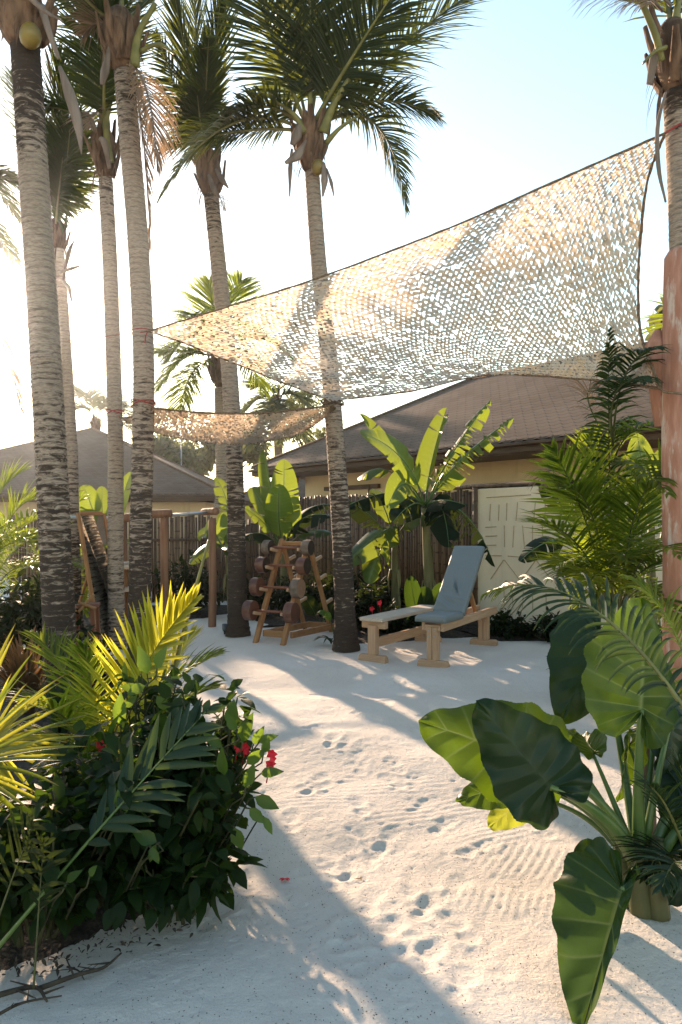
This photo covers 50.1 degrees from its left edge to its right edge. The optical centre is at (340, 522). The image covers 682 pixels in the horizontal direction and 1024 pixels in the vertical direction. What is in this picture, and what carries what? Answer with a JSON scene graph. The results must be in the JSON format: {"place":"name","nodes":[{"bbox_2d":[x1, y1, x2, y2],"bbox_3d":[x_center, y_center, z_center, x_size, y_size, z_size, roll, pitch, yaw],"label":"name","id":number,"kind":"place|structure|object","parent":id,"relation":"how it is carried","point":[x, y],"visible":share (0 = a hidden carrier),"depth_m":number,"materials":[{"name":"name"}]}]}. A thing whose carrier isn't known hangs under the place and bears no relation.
{"place":"outdoors","nodes":[
{"label":"outdoors","id":0,"kind":"place"},
{"bbox_2d":[0,574,681,1023],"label":"sand","id":1,"kind":"structure","parent":0,"point":[358,794],"depth_m":3.22,"materials":[{"name":"white sand"}]},
{"bbox_2d":[0,164,24,416],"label":"coconut palm","id":2,"kind":"object","parent":1,"relation":"on","point":[11,177],"visible":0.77,"depth_m":8.87,"materials":[{"name":"green plant"}]},
{"bbox_2d":[0,989,61,1015],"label":"dead stick","id":3,"kind":"object","parent":1,"relation":"on","point":[12,1006],"visible":1,"depth_m":2.46,"materials":[{"name":"brown wood"}]},
{"bbox_2d":[0,980,64,1002],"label":"dead stick","id":4,"kind":"object","parent":1,"relation":"on","point":[19,989],"visible":0.98,"depth_m":2.53,"materials":[{"name":"brown wood"}]},
{"bbox_2d":[0,459,84,597],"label":"areca palm","id":5,"kind":"object","parent":1,"relation":"on","point":[18,540],"visible":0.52,"depth_m":8.95,"materials":[{"name":"green plant"}]},
{"bbox_2d":[45,964,96,979],"bbox_3d":[-0.986,1.650,2.675,0.162,0.043,0.097,0,0,20],"label":"dead stick","id":6,"kind":"object","parent":1,"relation":"on","point":[73,969],"visible":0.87,"depth_m":2.68,"materials":[{"name":"brown wood"}]},
{"bbox_2d":[39,953,121,989],"bbox_3d":[-0.960,1.636,2.692,0.306,0.035,0.100,0,0,-34],"label":"dead stick","id":7,"kind":"object","parent":1,"relation":"on","point":[73,975],"visible":0.98,"depth_m":2.65,"materials":[{"name":"brown wood"}]},
{"bbox_2d":[0,660,175,969],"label":"garden bed","id":8,"kind":"object","parent":1,"relation":"on","point":[85,931],"visible":0.02,"depth_m":3.06,"materials":[{"name":"soil"}]},
{"bbox_2d":[0,625,71,714],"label":"strap plant","id":9,"kind":"object","parent":8,"relation":"on","point":[18,656],"visible":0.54,"depth_m":5.80,"materials":[{"name":"brown plant"}]},
{"bbox_2d":[0,675,80,809],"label":"spiky palm","id":10,"kind":"object","parent":8,"relation":"on","point":[6,727],"visible":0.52,"depth_m":3.71,"materials":[{"name":"green plant"}]},
{"bbox_2d":[0,0,82,697],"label":"coconut palm","id":11,"kind":"object","parent":8,"relation":"on","point":[28,29],"visible":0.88,"depth_m":6.39,"materials":[{"name":"grey plant"}]},
{"bbox_2d":[0,623,89,813],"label":"spiky palm","id":12,"kind":"object","parent":8,"relation":"on","point":[3,721],"visible":0.93,"depth_m":2.87,"materials":[{"name":"green plant"}]},
{"bbox_2d":[0,568,100,667],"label":"leafy shrub","id":13,"kind":"object","parent":8,"relation":"on","point":[31,605],"visible":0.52,"depth_m":8.05,"materials":[{"name":"green plant"}]},
{"bbox_2d":[29,653,81,735],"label":"strap plant","id":14,"kind":"object","parent":8,"relation":"on","point":[52,716],"visible":0.24,"depth_m":5.22,"materials":[{"name":"green plant"}]},
{"bbox_2d":[0,782,138,949],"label":"hibiscus bush","id":15,"kind":"object","parent":8,"relation":"on","point":[19,901],"visible":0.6,"depth_m":2.79,"materials":[{"name":"green plant"}]},
{"bbox_2d":[42,634,106,706],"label":"strap plant","id":16,"kind":"object","parent":8,"relation":"on","point":[71,657],"visible":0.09,"depth_m":5.96,"materials":[{"name":"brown plant"}]},
{"bbox_2d":[38,624,132,686],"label":"leafy shrub","id":17,"kind":"object","parent":8,"relation":"on","point":[81,634],"visible":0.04,"depth_m":6.96,"materials":[{"name":"green plant"}]},
{"bbox_2d":[0,905,193,978],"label":"leaf litter","id":18,"kind":"object","parent":8,"relation":"on","point":[56,951],"visible":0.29,"depth_m":2.81,"materials":[{"name":"brown plant"}]},
{"bbox_2d":[54,0,181,666],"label":"coconut palm","id":19,"kind":"object","parent":8,"relation":"on","point":[120,28],"visible":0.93,"depth_m":7.90,"materials":[{"name":"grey plant"}]},
{"bbox_2d":[68,328,149,342],"bbox_3d":[-3.019,-2.255,9.093,0.263,0.716,3.334,0,0,-37],"label":"cord","id":20,"kind":"object","parent":19,"relation":"attached to","point":[121,334],"visible":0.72,"depth_m":7.99,"materials":[{"name":"fabric"}]},
{"bbox_2d":[131,398,155,407],"bbox_3d":[-2.159,-1.290,7.997,0.293,0.135,0.284,0,0,0],"label":"cord","id":21,"kind":"object","parent":19,"relation":"attached to","point":[154,403],"visible":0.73,"depth_m":7.90,"materials":[{"name":"white fabric"}]},
{"bbox_2d":[6,580,229,766],"bbox_3d":[-1.455,1.012,4.490,1.465,1.384,1.565,0,0,0],"label":"areca palm","id":22,"kind":"object","parent":8,"relation":"on","point":[175,617],"visible":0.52,"depth_m":4.24,"materials":[{"name":"green plant"}]},
{"bbox_2d":[0,710,261,924],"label":"hibiscus bush","id":23,"kind":"object","parent":8,"relation":"on","point":[104,765],"visible":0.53,"depth_m":2.96,"materials":[{"name":"green plant"}]},
{"bbox_2d":[95,645,190,749],"bbox_3d":[-0.951,1.113,3.653,0.496,1.037,0.431,0,0,-30],"label":"hibiscus bush","id":24,"kind":"object","parent":8,"relation":"on","point":[133,689],"visible":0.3,"depth_m":3.56,"materials":[{"name":"green plant"}]},
{"bbox_2d":[166,540,209,700],"bbox_3d":[-0.899,0.582,4.238,0.295,0.961,0.051,0,0,23],"label":"palm stalk","id":25,"kind":"object","parent":8,"relation":"on","point":[176,661],"visible":0.5,"depth_m":4.21,"materials":[{"name":"green plant"}]},
{"bbox_2d":[75,602,100,641],"bbox_3d":[-3.013,1.295,8.600,0.358,0.672,0.284,0,0,-13],"label":"timber stool","id":26,"kind":"object","parent":1,"relation":"on","point":[92,616],"visible":0.31,"depth_m":8.67,"materials":[{"name":"brown wood"}]},
{"bbox_2d":[78,594,96,612],"bbox_3d":[-2.945,0.940,8.475,0.219,0.212,0.119,0,0,0],"label":"timber scrap","id":27,"kind":"object","parent":26,"relation":"on","point":[85,604],"visible":1,"depth_m":8.43,"materials":[{"name":"brown wood"}]},
{"bbox_2d":[76,511,108,648],"bbox_3d":[-3.287,0.765,9.607,0.815,1.817,0.510,0,0,24],"label":"standing mirror","id":28,"kind":"object","parent":1,"relation":"on","point":[92,528],"visible":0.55,"depth_m":9.48,"materials":[{"name":"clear glass"}]},
{"bbox_2d":[43,0,174,647],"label":"coconut palm","id":29,"kind":"object","parent":1,"relation":"on","point":[104,146],"visible":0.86,"depth_m":9.41,"materials":[{"name":"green plant"}]},
{"bbox_2d":[105,409,124,417],"bbox_3d":[-2.941,-1.404,9.499,0.249,0.151,0.252,0,0,0],"label":"cord","id":30,"kind":"object","parent":29,"relation":"attached to","point":[123,413],"visible":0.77,"depth_m":9.41,"materials":[{"name":"fabric"}]},
{"bbox_2d":[9,512,211,602],"bbox_3d":[-4.598,0.751,14.593,4.017,1.898,0.126,0,0,-3],"label":"bamboo fence","id":31,"kind":"object","parent":1,"relation":"on","point":[181,539],"visible":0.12,"depth_m":14.64,"materials":[{"name":"brown wood"}]},
{"bbox_2d":[0,697,225,988],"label":"young palm","id":32,"kind":"object","parent":1,"relation":"on","point":[183,749],"visible":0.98,"depth_m":2.70,"materials":[{"name":"green plant"}]},
{"bbox_2d":[0,603,227,640],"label":"garden bed","id":33,"kind":"object","parent":1,"relation":"on","point":[221,609],"visible":0.04,"depth_m":12.46,"materials":[{"name":"soil"}]},
{"bbox_2d":[0,40,117,631],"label":"coconut palm","id":34,"kind":"object","parent":33,"relation":"on","point":[67,160],"visible":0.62,"depth_m":10.37,"materials":[{"name":"green plant"}]},
{"bbox_2d":[3,489,128,616],"bbox_3d":[-4.306,0.434,11.197,2.042,1.985,1.936,0,0,0],"label":"areca palm","id":35,"kind":"object","parent":33,"relation":"on","point":[85,611],"visible":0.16,"depth_m":11.04,"materials":[{"name":"green plant"}]},
{"bbox_2d":[79,472,130,521],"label":"banana plant","id":36,"kind":"object","parent":33,"relation":"on","point":[97,500],"visible":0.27,"depth_m":13.46,"materials":[{"name":"green plant"}]},
{"bbox_2d":[151,549,226,613],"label":"flower shrub","id":37,"kind":"object","parent":33,"relation":"on","point":[189,580],"visible":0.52,"depth_m":12.52,"materials":[{"name":"green plant"}]},
{"bbox_2d":[74,385,155,444],"bbox_3d":[-9.694,-3.749,29.900,4.550,4.298,3.650,0,0,0],"label":"broadleaf tree","id":38,"kind":"object","parent":1,"relation":"on","point":[97,401],"visible":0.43,"depth_m":29.89,"materials":[{"name":"plant"}]},
{"bbox_2d":[0,427,251,573],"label":"house","id":39,"kind":"structure","parent":1,"relation":"on","point":[177,488],"depth_m":23.27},
{"bbox_2d":[124,561,128,632],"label":"step tower","id":40,"kind":"structure","parent":1,"relation":"on","point":[126,569],"depth_m":10.27,"materials":[{"name":"brown wood"}]},
{"bbox_2d":[70,508,218,626],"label":"pullup bars","id":41,"kind":"object","parent":1,"relation":"on","point":[164,565],"visible":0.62,"depth_m":10.77,"materials":[{"name":"wood"}]},
{"bbox_2d":[91,806,266,932],"bbox_3d":[-0.659,1.427,3.062,0.718,0.414,0.632,0,0,0],"label":"hibiscus bush","id":42,"kind":"object","parent":1,"relation":"on","point":[194,891],"visible":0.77,"depth_m":2.90,"materials":[{"name":"green plant"}]},
{"bbox_2d":[129,425,243,476],"bbox_3d":[-7.173,-1.565,34.192,4.823,6.347,4.130,0,0,-44],"label":"broadleaf tree","id":43,"kind":"object","parent":1,"relation":"on","point":[198,460],"visible":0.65,"depth_m":33.16,"materials":[{"name":"green plant"}]},
{"bbox_2d":[144,0,250,636],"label":"coconut palm","id":44,"kind":"object","parent":1,"relation":"on","point":[201,89],"visible":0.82,"depth_m":10.18,"materials":[{"name":"green plant"}]},
{"bbox_2d":[131,672,283,850],"bbox_3d":[-0.630,1.151,3.278,0.658,0.965,0.822,0,0,-26],"label":"hibiscus bush","id":45,"kind":"object","parent":1,"relation":"on","point":[234,734],"visible":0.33,"depth_m":3.19,"materials":[{"name":"green plant"}]},
{"bbox_2d":[189,477,227,611],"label":"banana plant","id":46,"kind":"object","parent":1,"relation":"on","point":[221,529],"visible":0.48,"depth_m":12.09,"materials":[{"name":"green plant"}]},
{"bbox_2d":[222,624,226,633],"bbox_3d":[-1.660,1.539,10.436,0.086,0.182,0.109,0,0,0],"label":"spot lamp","id":47,"kind":"object","parent":1,"relation":"on","point":[224,626],"visible":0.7,"depth_m":10.40,"materials":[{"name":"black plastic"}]},
{"bbox_2d":[154,265,298,508],"bbox_3d":[-2.535,-2.996,15.190,3.486,5.415,2.445,0,0,0],"label":"coconut palm","id":48,"kind":"object","parent":1,"relation":"on","point":[205,287],"visible":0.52,"depth_m":15.06,"materials":[{"name":"green plant"}]},
{"bbox_2d":[202,425,273,467],"bbox_3d":[-5.550,-1.978,35.701,4.022,7.172,3.472,0,0,43],"label":"broadleaf tree","id":49,"kind":"object","parent":1,"relation":"on","point":[252,455],"visible":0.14,"depth_m":35.18,"materials":[{"name":"green plant"}]},
{"bbox_2d":[217,519,276,600],"bbox_3d":[-1.986,0.807,15.316,1.679,1.788,0.087,0,0,-43],"label":"bamboo fence","id":50,"kind":"object","parent":1,"relation":"on","point":[253,551],"visible":0.18,"depth_m":15.38,"materials":[{"name":"brown wood"}]},
{"bbox_2d":[244,479,304,533],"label":"house","id":51,"kind":"structure","parent":1,"relation":"on","point":[301,488],"depth_m":29.10,"materials":[{"name":"beige paint"}]},
{"bbox_2d":[238,370,323,456],"bbox_3d":[-1.996,-2.657,22.805,3.267,4.263,3.100,0,0,0],"label":"coconut palm","id":52,"kind":"object","parent":1,"relation":"on","point":[275,402],"visible":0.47,"depth_m":22.53,"materials":[{"name":"green plant"}]},
{"bbox_2d":[252,539,333,645],"bbox_3d":[-0.628,0.937,10.156,0.521,1.412,1.287,0,0,34],"label":"dumbbell rack","id":53,"kind":"object","parent":1,"relation":"on","point":[282,632],"visible":0.84,"depth_m":10.12,"materials":[{"name":"brown wood"}]},
{"bbox_2d":[242,600,299,623],"bbox_3d":[-0.936,1.191,9.725,0.750,0.282,0.282,0,0,24],"label":"log dumbbell","id":54,"kind":"object","parent":53,"relation":"on","point":[291,612],"visible":0.98,"depth_m":9.67,"materials":[{"name":"brown wood"}]},
{"bbox_2d":[249,577,305,598],"bbox_3d":[-0.862,0.881,9.835,0.740,0.265,0.265,0,0,24],"label":"log dumbbell","id":55,"kind":"object","parent":53,"relation":"on","point":[297,587],"visible":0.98,"depth_m":9.79,"materials":[{"name":"brown wood"}]},
{"bbox_2d":[255,557,310,574],"bbox_3d":[-0.794,0.592,9.937,0.760,0.236,0.235,0,0,24],"label":"log dumbbell","id":56,"kind":"object","parent":53,"relation":"on","point":[302,565],"visible":0.98,"depth_m":9.88,"materials":[{"name":"brown wood"}]},
{"bbox_2d":[261,540,313,555],"bbox_3d":[-0.737,0.350,10.023,0.730,0.211,0.210,0,0,24],"label":"log dumbbell","id":57,"kind":"object","parent":53,"relation":"on","point":[307,547],"visible":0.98,"depth_m":9.98,"materials":[{"name":"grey wood"}]},
{"bbox_2d":[285,389,325,446],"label":"broadleaf tree","id":58,"kind":"object","parent":1,"relation":"on","point":[296,439],"visible":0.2,"depth_m":33.05,"materials":[{"name":"green plant"}]},
{"bbox_2d":[153,0,492,652],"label":"coconut palm","id":59,"kind":"object","parent":1,"relation":"on","point":[325,74],"visible":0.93,"depth_m":9.01,"materials":[{"name":"green plant"}]},
{"bbox_2d":[119,404,335,445],"bbox_3d":[-1.500,-1.234,9.209,2.346,0.477,1.744,0,0,-32],"label":"camouflage net","id":60,"kind":"object","parent":59,"relation":"hanging from","point":[202,416],"visible":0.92,"depth_m":8.89,"materials":[{"name":"beige fabric"}]},
{"bbox_2d":[320,397,343,405],"bbox_3d":[-0.109,-1.511,9.224,0.327,0.122,0.331,0,0,-45],"label":"cord","id":61,"kind":"object","parent":59,"relation":"attached to","point":[328,402],"visible":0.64,"depth_m":9.14,"materials":[{"name":"brown fabric"}]},
{"bbox_2d":[314,610,333,643],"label":"variegated plant","id":62,"kind":"object","parent":1,"relation":"on","point":[327,614],"visible":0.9,"depth_m":9.76,"materials":[{"name":"green plant"}]},
{"bbox_2d":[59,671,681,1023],"bbox_3d":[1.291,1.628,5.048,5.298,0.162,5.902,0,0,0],"label":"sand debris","id":63,"kind":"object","parent":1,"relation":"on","point":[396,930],"visible":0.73,"depth_m":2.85,"materials":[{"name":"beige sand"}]},
{"bbox_2d":[277,489,471,606],"bbox_3d":[0.402,0.581,13.654,0.088,2.239,5.662,0,0,-39],"label":"bamboo fence","id":64,"kind":"object","parent":1,"relation":"on","point":[410,554],"visible":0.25,"depth_m":12.84,"materials":[{"name":"brown wood"}]},
{"bbox_2d":[358,604,441,663],"bbox_3d":[0.777,1.379,9.100,0.360,0.539,1.580,0,0,33],"label":"flat bench","id":65,"kind":"object","parent":1,"relation":"on","point":[373,623],"visible":0.71,"depth_m":8.62,"materials":[{"name":"brown wood"}]},
{"bbox_2d":[255,605,545,643],"bbox_3d":[1.051,1.609,11.352,8.798,0.167,3.921,0,0,40],"label":"garden bed","id":66,"kind":"object","parent":1,"relation":"on","point":[467,630],"visible":0.16,"depth_m":10.49,"materials":[{"name":"soil"}]},
{"bbox_2d":[225,568,303,618],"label":"flower shrub","id":67,"kind":"object","parent":66,"relation":"on","point":[283,596],"visible":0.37,"depth_m":12.19,"materials":[{"name":"green plant"}]},
{"bbox_2d":[245,449,331,610],"bbox_3d":[-0.863,0.195,12.172,1.570,2.913,1.947,0,0,0],"label":"banana plant","id":68,"kind":"object","parent":66,"relation":"on","point":[279,509],"visible":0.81,"depth_m":12.38,"materials":[{"name":"green plant"}]},
{"bbox_2d":[302,594,334,621],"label":"paddle plant","id":69,"kind":"object","parent":66,"relation":"on","point":[311,605],"visible":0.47,"depth_m":11.13,"materials":[{"name":"green plant"}]},
{"bbox_2d":[301,565,377,616],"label":"flower shrub","id":70,"kind":"object","parent":66,"relation":"on","point":[329,592],"visible":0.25,"depth_m":12.17,"materials":[{"name":"green plant"}]},
{"bbox_2d":[331,576,400,631],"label":"flower shrub","id":71,"kind":"object","parent":66,"relation":"on","point":[365,598],"visible":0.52,"depth_m":10.48,"materials":[{"name":"green plant"}]},
{"bbox_2d":[333,567,405,621],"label":"flower shrub","id":72,"kind":"object","parent":66,"relation":"on","point":[385,590],"visible":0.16,"depth_m":11.28,"materials":[{"name":"green plant"}]},
{"bbox_2d":[358,601,421,633],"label":"flower shrub","id":73,"kind":"object","parent":66,"relation":"on","point":[394,626],"visible":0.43,"depth_m":10.14,"materials":[{"name":"green plant"}]},
{"bbox_2d":[349,484,439,608],"bbox_3d":[0.637,0.462,10.911,1.552,2.387,1.155,0,0,-12],"label":"banana plant","id":74,"kind":"object","parent":66,"relation":"on","point":[364,549],"visible":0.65,"depth_m":10.72,"materials":[{"name":"green plant"}]},
{"bbox_2d":[403,576,441,628],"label":"paddle plant","id":75,"kind":"object","parent":66,"relation":"on","point":[415,594],"visible":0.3,"depth_m":10.17,"materials":[{"name":"green plant"}]},
{"bbox_2d":[349,400,513,590],"bbox_3d":[1.217,-0.062,10.750,2.395,3.433,1.704,0,0,0],"label":"banana plant","id":76,"kind":"object","parent":66,"relation":"on","point":[443,528],"visible":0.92,"depth_m":10.62,"materials":[{"name":"green plant"}]},
{"bbox_2d":[473,606,542,639],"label":"flower shrub","id":77,"kind":"object","parent":66,"relation":"on","point":[503,624],"visible":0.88,"depth_m":10.11,"materials":[{"name":"green plant"}]},
{"bbox_2d":[513,606,559,642],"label":"flower shrub","id":78,"kind":"object","parent":66,"relation":"on","point":[545,621],"visible":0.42,"depth_m":9.84,"materials":[{"name":"green plant"}]},
{"bbox_2d":[248,342,660,584],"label":"house","id":79,"kind":"structure","parent":1,"relation":"on","point":[538,410],"depth_m":14.82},
{"bbox_2d":[415,546,497,667],"bbox_3d":[1.454,0.970,8.843,0.390,1.352,1.785,0,0,32],"label":"incline bench","id":80,"kind":"object","parent":1,"relation":"on","point":[451,608],"visible":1,"depth_m":8.67,"materials":[{"name":"blue fabric"}]},
{"bbox_2d":[418,597,681,1023],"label":"taro plant","id":81,"kind":"object","parent":1,"relation":"on","point":[518,764],"visible":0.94,"depth_m":3.00,"materials":[{"name":"green plant"}]},
{"bbox_2d":[439,476,661,631],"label":"wall panel","id":82,"kind":"structure","parent":1,"relation":"on","point":[507,536],"depth_m":10.95,"materials":[{"name":"beige paint"}]},
{"bbox_2d":[518,480,633,609],"bbox_3d":[2.786,0.543,8.803,1.813,2.214,0.723,0,0,-33],"label":"banana plant","id":83,"kind":"object","parent":1,"relation":"on","point":[535,544],"visible":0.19,"depth_m":8.51,"materials":[{"name":"green plant"}]},
{"bbox_2d":[480,572,681,733],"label":"areca palm","id":84,"kind":"object","parent":1,"relation":"on","point":[593,607],"visible":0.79,"depth_m":2.87,"materials":[{"name":"green plant"}]},
{"bbox_2d":[515,327,681,630],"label":"areca palm","id":85,"kind":"object","parent":1,"relation":"on","point":[596,498],"visible":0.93,"depth_m":5.49,"materials":[{"name":"green plant"}]},
{"bbox_2d":[570,0,681,249],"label":"coconut palm","id":86,"kind":"object","parent":1,"relation":"on","point":[663,60],"visible":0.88,"depth_m":4.77,"materials":[{"name":"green plant"}]},
{"bbox_2d":[664,122,681,133],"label":"cord","id":87,"kind":"object","parent":86,"relation":"attached to","point":[672,128],"visible":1,"depth_m":4.69,"materials":[{"name":"brown fabric"}]},
{"bbox_2d":[626,433,661,625],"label":"banana plant","id":88,"kind":"object","parent":1,"relation":"on","point":[641,442],"visible":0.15,"depth_m":7.97,"materials":[{"name":"green plant"}]},
{"bbox_2d":[612,749,681,897],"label":"areca palm","id":89,"kind":"object","parent":1,"relation":"on","point":[650,868],"visible":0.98,"depth_m":2.83,"materials":[{"name":"green plant"}]},
{"bbox_2d":[633,289,662,337],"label":"fan palm","id":90,"kind":"object","parent":1,"relation":"on","point":[657,326],"visible":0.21,"depth_m":7.60,"materials":[{"name":"green plant"}]},
{"bbox_2d":[644,748,656,836],"bbox_3d":[1.584,1.250,3.750,0.074,0.802,0.070,0,0,0],"label":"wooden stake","id":91,"kind":"object","parent":1,"relation":"on","point":[645,775],"visible":0.06,"depth_m":3.73,"materials":[{"name":"brown wood"}]},
{"bbox_2d":[645,246,681,695],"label":"pillar","id":92,"kind":"structure","parent":1,"relation":"on","point":[667,412],"depth_m":4.77,"materials":[{"name":"brown wood"}]},
{"bbox_2d":[147,132,665,401],"bbox_3d":[0.656,-1.689,7.098,5.149,1.668,2.176,0,0,36],"label":"camouflage net","id":93,"kind":"object","parent":92,"relation":"attached to","point":[606,237],"visible":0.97,"depth_m":6.43,"materials":[{"name":"beige fabric"}]},
{"bbox_2d":[659,388,681,394],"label":"cord","id":94,"kind":"object","parent":92,"relation":"attached to","point":[669,392],"visible":1,"depth_m":4.68,"materials":[{"name":"brown fabric"}]},
{"bbox_2d":[0,0,681,491],"label":"sky","id":95,"kind":"structure","parent":0,"point":[536,95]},
{"bbox_2d":[624,297,662,430],"bbox_3d":[7.085,-1.540,14.401,2.969,6.301,3.330,0,0,34],"label":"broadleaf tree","id":96,"kind":"object","parent":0,"point":[658,309],"visible":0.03,"depth_m":13.58,"materials":[{"name":"plant"}]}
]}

